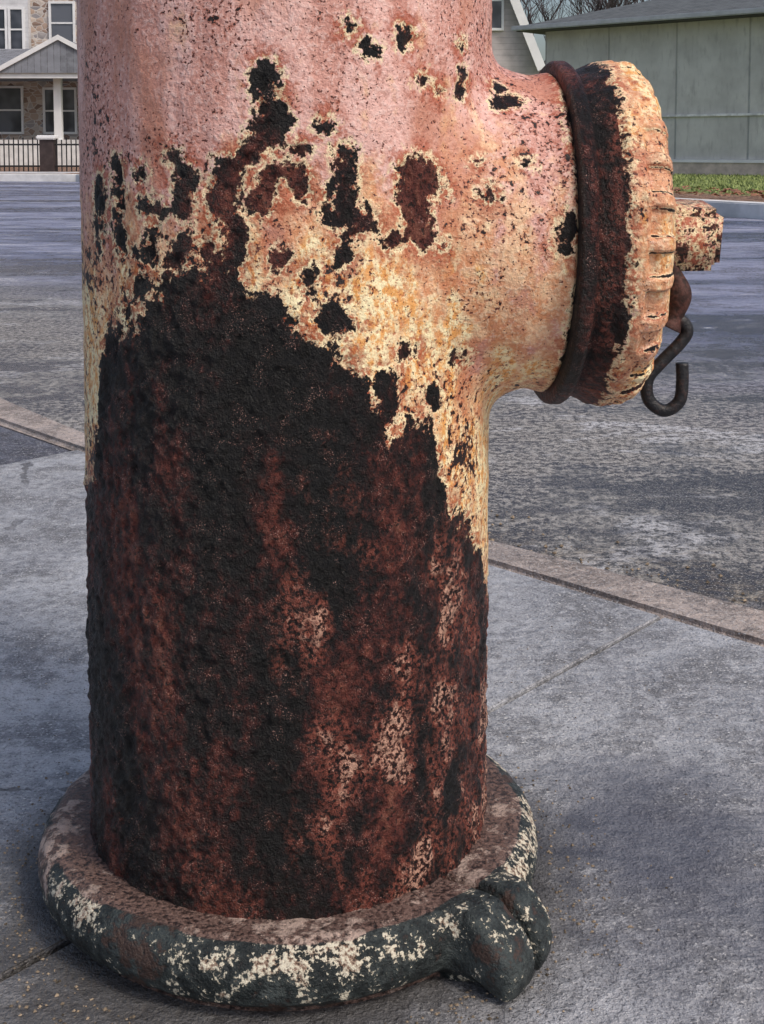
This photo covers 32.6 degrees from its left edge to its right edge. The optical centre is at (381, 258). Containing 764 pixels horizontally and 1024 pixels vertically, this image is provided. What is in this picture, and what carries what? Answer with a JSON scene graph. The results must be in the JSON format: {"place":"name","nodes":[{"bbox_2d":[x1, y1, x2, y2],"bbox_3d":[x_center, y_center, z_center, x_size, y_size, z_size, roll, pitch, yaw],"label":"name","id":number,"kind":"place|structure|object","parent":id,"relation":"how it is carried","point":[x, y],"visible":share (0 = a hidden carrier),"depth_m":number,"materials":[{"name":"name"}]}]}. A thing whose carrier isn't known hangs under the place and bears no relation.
{"place":"outdoors","nodes":[
{"label":"outdoors","id":0,"kind":"place"},
{"bbox_2d":[0,427,68,464],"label":"sidewalk","id":1,"kind":"structure","parent":0,"point":[16,447],"depth_m":1.78,"materials":[{"name":"grey concrete"}]},
{"bbox_2d":[0,172,78,173],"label":"sidewalk","id":2,"kind":"structure","parent":0,"point":[36,172],"depth_m":21.85,"materials":[{"name":"concrete"}]},
{"bbox_2d":[53,78,63,139],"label":"porch pier","id":3,"kind":"structure","parent":0,"point":[58,104],"depth_m":31.72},
{"bbox_2d":[0,450,659,981],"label":"sidewalk","id":4,"kind":"structure","parent":0,"point":[44,656],"depth_m":1.07,"materials":[{"name":"concrete"}]},
{"bbox_2d":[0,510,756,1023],"bbox_3d":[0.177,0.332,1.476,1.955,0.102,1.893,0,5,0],"label":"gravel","id":5,"kind":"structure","parent":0,"point":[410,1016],"depth_m":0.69,"materials":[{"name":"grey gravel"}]},
{"bbox_2d":[0,617,763,1023],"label":"sidewalk","id":6,"kind":"structure","parent":0,"point":[644,747],"depth_m":0.74,"materials":[{"name":"concrete"}]},
{"bbox_2d":[38,0,723,1010],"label":"fire hydrant","id":7,"kind":"object","parent":6,"relation":"on","point":[352,270],"visible":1,"depth_m":0.63,"materials":[{"name":"metal"}]},
{"bbox_2d":[0,181,763,610],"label":"road","id":8,"kind":"structure","parent":0,"point":[672,497],"depth_m":2.36,"materials":[{"name":"grey asphalt"}]},
{"bbox_2d":[0,398,763,646],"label":"kerb","id":9,"kind":"structure","parent":8,"relation":"on","point":[735,621],"depth_m":1.22,"materials":[{"name":"concrete"}]},
{"bbox_2d":[0,174,763,218],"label":"kerb","id":10,"kind":"structure","parent":8,"relation":"on","point":[740,209],"depth_m":9.76,"materials":[{"name":"concrete"}]},
{"bbox_2d":[0,167,763,201],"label":"lawn","id":11,"kind":"structure","parent":0,"point":[731,197],"depth_m":12.66,"materials":[{"name":"green plant"}]},
{"bbox_2d":[0,0,78,139],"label":"walls","id":12,"kind":"structure","parent":11,"relation":"on","point":[33,112],"depth_m":33.75,"materials":[{"name":"stone"}]},
{"bbox_2d":[0,109,20,110],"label":"frame rail","id":13,"kind":"object","parent":12,"relation":"attached to","point":[10,109],"visible":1,"depth_m":33.76,"materials":[{"name":"grey wood"}]},
{"bbox_2d":[0,86,20,87],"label":"frame head","id":14,"kind":"object","parent":12,"relation":"attached to","point":[10,87],"visible":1,"depth_m":33.70},
{"bbox_2d":[0,88,21,131],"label":"glass","id":15,"kind":"object","parent":12,"relation":"attached to","point":[10,98],"visible":1,"depth_m":33.79,"materials":[{"name":"black glass"}]},
{"bbox_2d":[0,132,21,133],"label":"frame sill","id":16,"kind":"structure","parent":12,"relation":"attached to","point":[10,132],"depth_m":33.77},
{"bbox_2d":[0,0,30,48],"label":"bay","id":17,"kind":"object","parent":12,"relation":"attached to","point":[25,4],"visible":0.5,"depth_m":33.35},
{"bbox_2d":[4,7,7,48],"bbox_3d":[-9.597,-5.843,33.363,0.060,1.127,0.070,0,5,0],"label":"frame","id":18,"kind":"object","parent":17,"relation":"attached to","point":[6,28],"visible":1,"depth_m":33.33,"materials":[{"name":"white wood"}]},
{"bbox_2d":[7,7,10,48],"bbox_3d":[-9.517,-5.843,33.363,0.060,1.127,0.070,0,5,0],"label":"frame","id":19,"kind":"object","parent":17,"relation":"attached to","point":[9,31],"visible":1,"depth_m":33.34,"materials":[{"name":"white wood"}]},
{"bbox_2d":[10,7,21,9],"bbox_3d":[-9.337,-6.375,33.318,0.300,0.060,0.070,0,5,0],"label":"frame head","id":20,"kind":"object","parent":19,"relation":"attached to","point":[15,8],"visible":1,"depth_m":33.28},
{"bbox_2d":[21,7,24,48],"bbox_3d":[-9.157,-5.843,33.363,0.060,1.127,0.070,0,5,0],"label":"frame","id":21,"kind":"object","parent":17,"relation":"attached to","point":[23,30],"visible":1,"depth_m":33.34,"materials":[{"name":"white wood"}]},
{"bbox_2d":[20,86,23,133],"bbox_3d":[-9.297,-3.831,33.783,0.060,1.244,0.070,0,5,0],"label":"frame","id":22,"kind":"object","parent":12,"relation":"attached to","point":[22,112],"visible":1,"depth_m":33.76,"materials":[{"name":"grey wood"}]},
{"bbox_2d":[0,49,77,80],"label":"porch roof","id":23,"kind":"structure","parent":12,"relation":"attached to","point":[6,55],"depth_m":32.72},
{"bbox_2d":[0,35,57,70],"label":"gable rake","id":24,"kind":"object","parent":23,"relation":"attached to","point":[28,52],"visible":1,"depth_m":31.02,"materials":[{"name":"white wood"}]},
{"bbox_2d":[0,40,77,72],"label":"porch gable","id":25,"kind":"structure","parent":23,"relation":"attached to","point":[57,56],"depth_m":31.10,"materials":[{"name":"grey wood"}]},
{"bbox_2d":[0,73,77,77],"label":"porch fascia","id":26,"kind":"structure","parent":23,"relation":"attached to","point":[38,75],"depth_m":31.18,"materials":[{"name":"white wood"}]},
{"bbox_2d":[57,35,76,49],"bbox_3d":[-6.849,-4.800,31.052,1.700,1.020,0.050,0,5,0],"label":"gable rake","id":27,"kind":"object","parent":23,"relation":"attached to","point":[68,42],"visible":0.33,"depth_m":31.00,"materials":[{"name":"white wood"}]},
{"bbox_2d":[42,87,45,133],"bbox_3d":[-8.737,-3.812,33.785,0.060,1.205,0.070,0,5,0],"label":"frame","id":28,"kind":"object","parent":12,"relation":"attached to","point":[44,115],"visible":1,"depth_m":33.75,"materials":[{"name":"grey wood"}]},
{"bbox_2d":[48,1,51,38],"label":"frame","id":29,"kind":"object","parent":12,"relation":"attached to","point":[49,15],"visible":0.64,"depth_m":33.55,"materials":[{"name":"white wood"}]},
{"bbox_2d":[50,1,71,3],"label":"frame head","id":30,"kind":"object","parent":12,"relation":"attached to","point":[61,2],"visible":1,"depth_m":33.52},
{"bbox_2d":[51,22,72,23],"bbox_3d":[-8.227,-6.049,33.603,0.560,0.042,0.058,0,5,0],"label":"frame rail","id":31,"kind":"object","parent":12,"relation":"attached to","point":[61,22],"visible":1,"depth_m":33.57,"materials":[{"name":"white wood"}]},
{"bbox_2d":[63,87,73,89],"bbox_3d":[-8.107,-4.382,33.737,0.320,0.060,0.070,0,5,0],"label":"frame head","id":32,"kind":"object","parent":12,"relation":"attached to","point":[68,88],"visible":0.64,"depth_m":33.70},
{"bbox_2d":[72,1,75,42],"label":"frame","id":33,"kind":"object","parent":12,"relation":"attached to","point":[74,24],"visible":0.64,"depth_m":33.56,"materials":[{"name":"white wood"}]},
{"bbox_2d":[74,87,77,133],"bbox_3d":[-7.917,-3.812,33.785,0.060,1.205,0.070,0,5,0],"label":"frame","id":34,"kind":"object","parent":12,"relation":"attached to","point":[75,107],"visible":1,"depth_m":33.74,"materials":[{"name":"grey wood"}]},
{"bbox_2d":[0,140,79,164],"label":"porch deck","id":35,"kind":"structure","parent":11,"relation":"on","point":[35,153],"depth_m":31.70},
{"bbox_2d":[0,135,79,171],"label":"iron fence","id":36,"kind":"object","parent":11,"relation":"on","point":[48,149],"visible":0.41,"depth_m":23.10,"materials":[{"name":"black metal"}]},
{"bbox_2d":[492,0,539,74],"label":"walls","id":37,"kind":"structure","parent":11,"relation":"on","point":[510,50],"depth_m":31.68,"materials":[{"name":"white wood"}]},
{"bbox_2d":[492,1,501,27],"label":"glass","id":38,"kind":"object","parent":37,"relation":"attached to","point":[496,14],"visible":0.33,"depth_m":31.61,"materials":[{"name":"grey glass"}]},
{"bbox_2d":[492,28,501,30],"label":"frame sill","id":39,"kind":"structure","parent":37,"relation":"attached to","point":[496,29],"depth_m":31.57,"materials":[{"name":"white wood"}]},
{"bbox_2d":[501,0,503,30],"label":"frame","id":40,"kind":"object","parent":37,"relation":"attached to","point":[502,16],"visible":1,"depth_m":31.58,"materials":[{"name":"white wood"}]},
{"bbox_3d":[3.536,-5.788,35.641,0.793,1.774,8.600,0,5,0],"label":"roof plane","id":41,"kind":"object","parent":37,"relation":"attached to","visible":0},
{"bbox_2d":[510,0,544,70],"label":"rake trim","id":42,"kind":"structure","parent":41,"relation":"attached to","point":[529,37],"depth_m":31.31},
{"bbox_2d":[531,0,584,62],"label":"bare tree","id":43,"kind":"object","parent":11,"relation":"on","point":[542,11],"visible":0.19,"depth_m":39.68,"materials":[{"name":"brown plant"}]},
{"bbox_2d":[520,0,627,35],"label":"bare tree","id":44,"kind":"object","parent":11,"relation":"on","point":[530,16],"visible":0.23,"depth_m":49.78,"materials":[{"name":"brown plant"}]},
{"bbox_2d":[578,0,635,12],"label":"bare tree","id":45,"kind":"object","parent":11,"relation":"on","point":[611,4],"visible":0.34,"depth_m":41.55,"materials":[{"name":"brown plant"}]},
{"bbox_2d":[596,0,649,6],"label":"bare tree","id":46,"kind":"object","parent":11,"relation":"on","point":[631,1],"visible":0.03,"depth_m":47.51,"materials":[{"name":"brown plant"}]},
{"bbox_2d":[511,0,763,175],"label":"garage","id":47,"kind":"structure","parent":11,"relation":"on","point":[699,65],"depth_m":20.23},
{"bbox_2d":[673,186,763,197],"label":"fallen leaves","id":48,"kind":"object","parent":11,"relation":"on","point":[759,192],"visible":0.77,"depth_m":11.07,"materials":[{"name":"brown plant"}]},
{"bbox_2d":[520,0,647,60],"label":"sky","id":49,"kind":"structure","parent":0,"point":[539,38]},
{"bbox_2d":[673,173,763,195],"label":"grass","id":50,"kind":"structure","parent":0,"point":[722,184],"depth_m":15.45,"materials":[{"name":"green plant"}]},
{"bbox_3d":[-9.777,-5.310,33.393,0.300,0.060,0.100,0,5,0],"label":"frame sill","id":51,"kind":"object","parent":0,"visible":0},
{"bbox_2d":[0,10,4,48],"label":"glass","id":52,"kind":"object","parent":51,"relation":"on","point":[2,34],"visible":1,"depth_m":33.37,"materials":[{"name":"grey glass"}]},
{"bbox_3d":[-9.337,-5.310,33.393,0.300,0.060,0.100,0,5,0],"label":"frame sill","id":53,"kind":"object","parent":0,"visible":0},
{"bbox_2d":[10,10,21,48],"bbox_3d":[-9.337,-5.845,33.380,0.300,1.007,0.027,0,5,0],"label":"glass","id":54,"kind":"object","parent":53,"relation":"on","point":[16,23],"visible":1,"depth_m":33.36,"materials":[{"name":"grey glass"}]},
{"bbox_3d":[-8.227,-5.525,33.626,0.560,0.060,0.100,0,5,0],"label":"frame sill","id":55,"kind":"object","parent":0,"visible":0},
{"bbox_2d":[51,4,72,41],"bbox_3d":[-8.227,-6.050,33.613,0.560,0.988,0.027,0,5,0],"label":"glass","id":56,"kind":"object","parent":55,"relation":"on","point":[61,12],"visible":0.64,"depth_m":33.59,"materials":[{"name":"grey glass"}]},
{"bbox_3d":[-8.567,-3.240,33.817,0.280,0.060,0.100,0,5,0],"label":"frame sill","id":57,"kind":"object","parent":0,"visible":0},
{"bbox_2d":[45,90,53,131],"bbox_3d":[-8.567,-3.813,33.801,0.280,1.085,0.027,0,5,0],"label":"glass","id":58,"kind":"object","parent":57,"relation":"on","point":[49,101],"visible":0.64,"depth_m":33.78,"materials":[{"name":"black glass"}]},
{"bbox_3d":[-8.107,-3.240,33.817,0.320,0.060,0.100,0,5,0],"label":"frame sill","id":59,"kind":"object","parent":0,"visible":0},
{"bbox_2d":[63,90,74,131],"bbox_3d":[-8.107,-3.813,33.801,0.320,1.085,0.027,0,5,0],"label":"glass","id":60,"kind":"object","parent":59,"relation":"on","point":[68,117],"visible":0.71,"depth_m":33.79,"materials":[{"name":"black glass"}]}
]}

